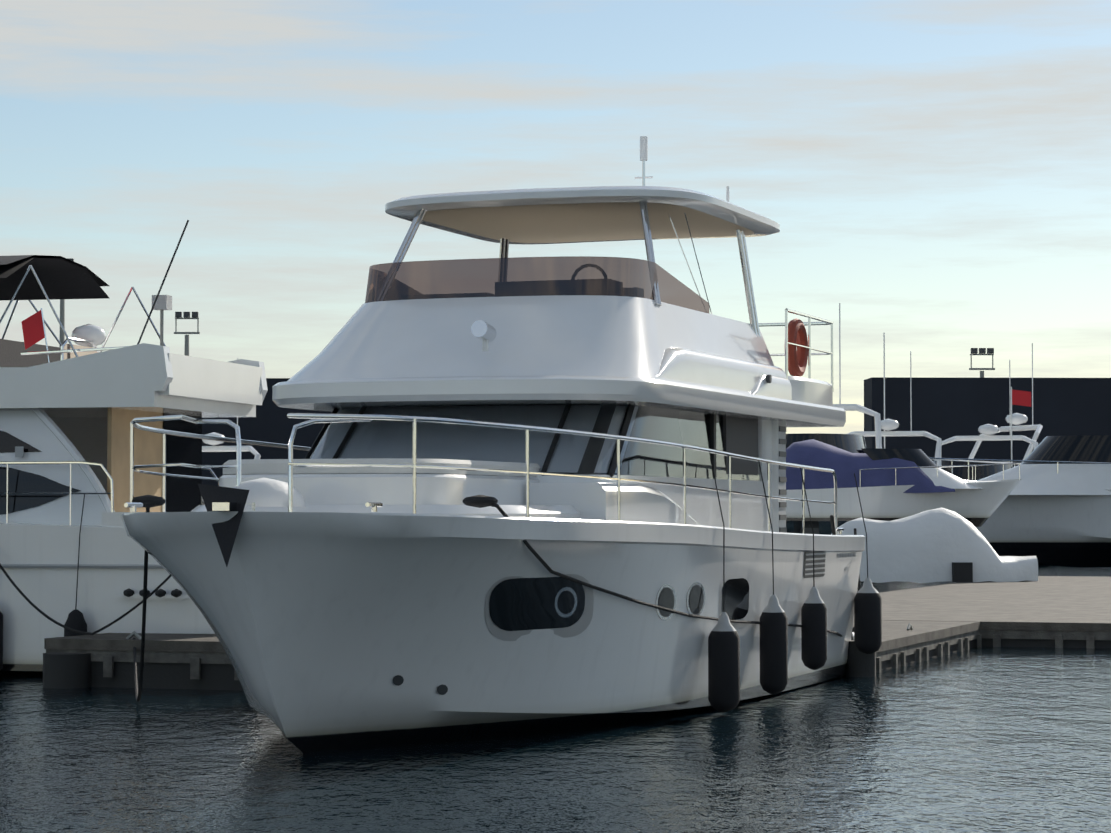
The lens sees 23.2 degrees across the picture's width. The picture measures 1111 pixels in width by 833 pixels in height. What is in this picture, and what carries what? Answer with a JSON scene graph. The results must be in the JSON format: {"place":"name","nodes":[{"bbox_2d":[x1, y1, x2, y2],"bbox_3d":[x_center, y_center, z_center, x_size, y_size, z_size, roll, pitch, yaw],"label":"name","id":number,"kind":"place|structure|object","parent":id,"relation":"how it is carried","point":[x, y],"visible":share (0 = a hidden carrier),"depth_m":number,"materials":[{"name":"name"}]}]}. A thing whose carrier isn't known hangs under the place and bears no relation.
{"place":"outdoors","nodes":[
{"label":"outdoors","id":0,"kind":"place"},
{"bbox_2d":[0,563,1110,832],"bbox_3d":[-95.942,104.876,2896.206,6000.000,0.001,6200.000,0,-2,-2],"label":"water","id":1,"kind":"structure","parent":0,"point":[994,739],"depth_m":23.24,"materials":[{"name":"blue liquid"}]},
{"bbox_2d":[59,258,73,347],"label":"floodlight mast","id":2,"kind":"object","parent":1,"relation":"on","point":[62,320],"visible":0.04,"depth_m":148.05,"materials":[{"name":"grey metal"}]},
{"bbox_2d":[0,220,267,675],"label":"flybridge cruiser","id":3,"kind":"object","parent":1,"relation":"on","point":[71,554],"visible":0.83,"depth_m":35.99,"materials":[{"name":"paint"}]},
{"bbox_2d":[0,564,170,634],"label":"boat lines","id":4,"kind":"object","parent":3,"relation":"attached to","point":[64,626],"visible":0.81,"depth_m":34.65,"materials":[{"name":"black fabric"}]},
{"bbox_2d":[43,631,243,690],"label":"pier","id":5,"kind":"structure","parent":1,"relation":"in","point":[187,661],"depth_m":33.45,"materials":[{"name":"grey concrete"}]},
{"bbox_2d":[174,312,199,355],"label":"floodlight mast","id":6,"kind":"object","parent":1,"relation":"on","point":[178,315],"visible":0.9,"depth_m":148.22,"materials":[{"name":"grey metal"}]},
{"bbox_2d":[202,358,260,458],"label":"cruiser","id":7,"kind":"object","parent":1,"relation":"on","point":[214,448],"visible":0.06,"depth_m":82.94,"materials":[{"name":"paint"}]},
{"bbox_2d":[121,136,881,752],"bbox_3d":[-0.129,0.136,30.290,4.743,7.626,15.650,-1,-2,19],"label":"motor yacht","id":8,"kind":"object","parent":1,"relation":"on","point":[361,574],"visible":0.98,"depth_m":27.49,"materials":[{"name":"paint"}]},
{"bbox_2d":[132,495,860,701],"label":"mooring lines","id":9,"kind":"object","parent":8,"relation":"attached to","point":[150,501],"visible":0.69,"depth_m":25.90,"materials":[{"name":"black fabric"}]},
{"bbox_2d":[202,377,1110,485],"bbox_3d":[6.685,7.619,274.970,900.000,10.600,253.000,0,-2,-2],"label":"building","id":10,"kind":"structure","parent":1,"relation":"in","point":[943,409],"depth_m":149.24,"materials":[{"name":"black"}]},
{"bbox_2d":[969,348,994,377],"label":"floodlight mast","id":11,"kind":"object","parent":10,"relation":"on","point":[982,351],"visible":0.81,"depth_m":149.60,"materials":[{"name":"grey metal"}]},
{"bbox_2d":[800,528,818,533],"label":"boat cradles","id":12,"kind":"object","parent":1,"relation":"on","point":[810,531],"depth_m":77.41,"materials":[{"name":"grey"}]},
{"bbox_2d":[786,439,1021,534],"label":"blue covered boat","id":13,"kind":"object","parent":12,"relation":"on","point":[894,484],"visible":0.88,"depth_m":77.10,"materials":[{"name":"paint"}]},
{"bbox_2d":[848,351,941,465],"bbox_3d":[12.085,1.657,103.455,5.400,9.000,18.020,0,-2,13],"label":"radar arch","id":14,"kind":"structure","parent":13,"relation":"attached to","point":[888,425],"depth_m":109.15,"materials":[{"name":"paint"}]},
{"bbox_2d":[786,303,881,452],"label":"cruiser","id":15,"kind":"object","parent":1,"relation":"on","point":[852,443],"visible":0.02,"depth_m":91.57,"materials":[{"name":"paint"}]},
{"bbox_2d":[846,620,981,676],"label":"pier","id":16,"kind":"structure","parent":1,"relation":"in","point":[904,643],"depth_m":39.71,"materials":[{"name":"grey concrete"}]},
{"bbox_2d":[933,360,1037,481],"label":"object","id":17,"kind":"object","parent":1,"relation":"on","point":[984,471],"visible":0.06,"depth_m":109.61,"materials":[{"name":"paint"}]},
{"bbox_2d":[879,576,1110,647],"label":"quay platform","id":18,"kind":"structure","parent":1,"relation":"on","point":[1061,611],"depth_m":49.97,"materials":[{"name":"grey concrete"}]},
{"bbox_2d":[831,507,1037,582],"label":"covered tender","id":19,"kind":"object","parent":18,"relation":"on","point":[941,544],"visible":0.77,"depth_m":69.09,"materials":[{"name":"white fabric"}]},
{"bbox_2d":[968,343,1042,462],"bbox_3d":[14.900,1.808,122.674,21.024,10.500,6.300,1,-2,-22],"label":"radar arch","id":20,"kind":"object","parent":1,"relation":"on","point":[1018,418],"visible":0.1,"depth_m":124.91,"materials":[{"name":"paint"}]},
{"bbox_2d":[930,435,1110,567],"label":"cruiser","id":21,"kind":"object","parent":1,"relation":"on","point":[1054,508],"visible":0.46,"depth_m":90.52,"materials":[{"name":"paint"}]},
{"bbox_2d":[0,0,1110,433],"label":"sky","id":22,"kind":"structure","parent":0,"point":[936,172],"materials":[{"name":"blue"}]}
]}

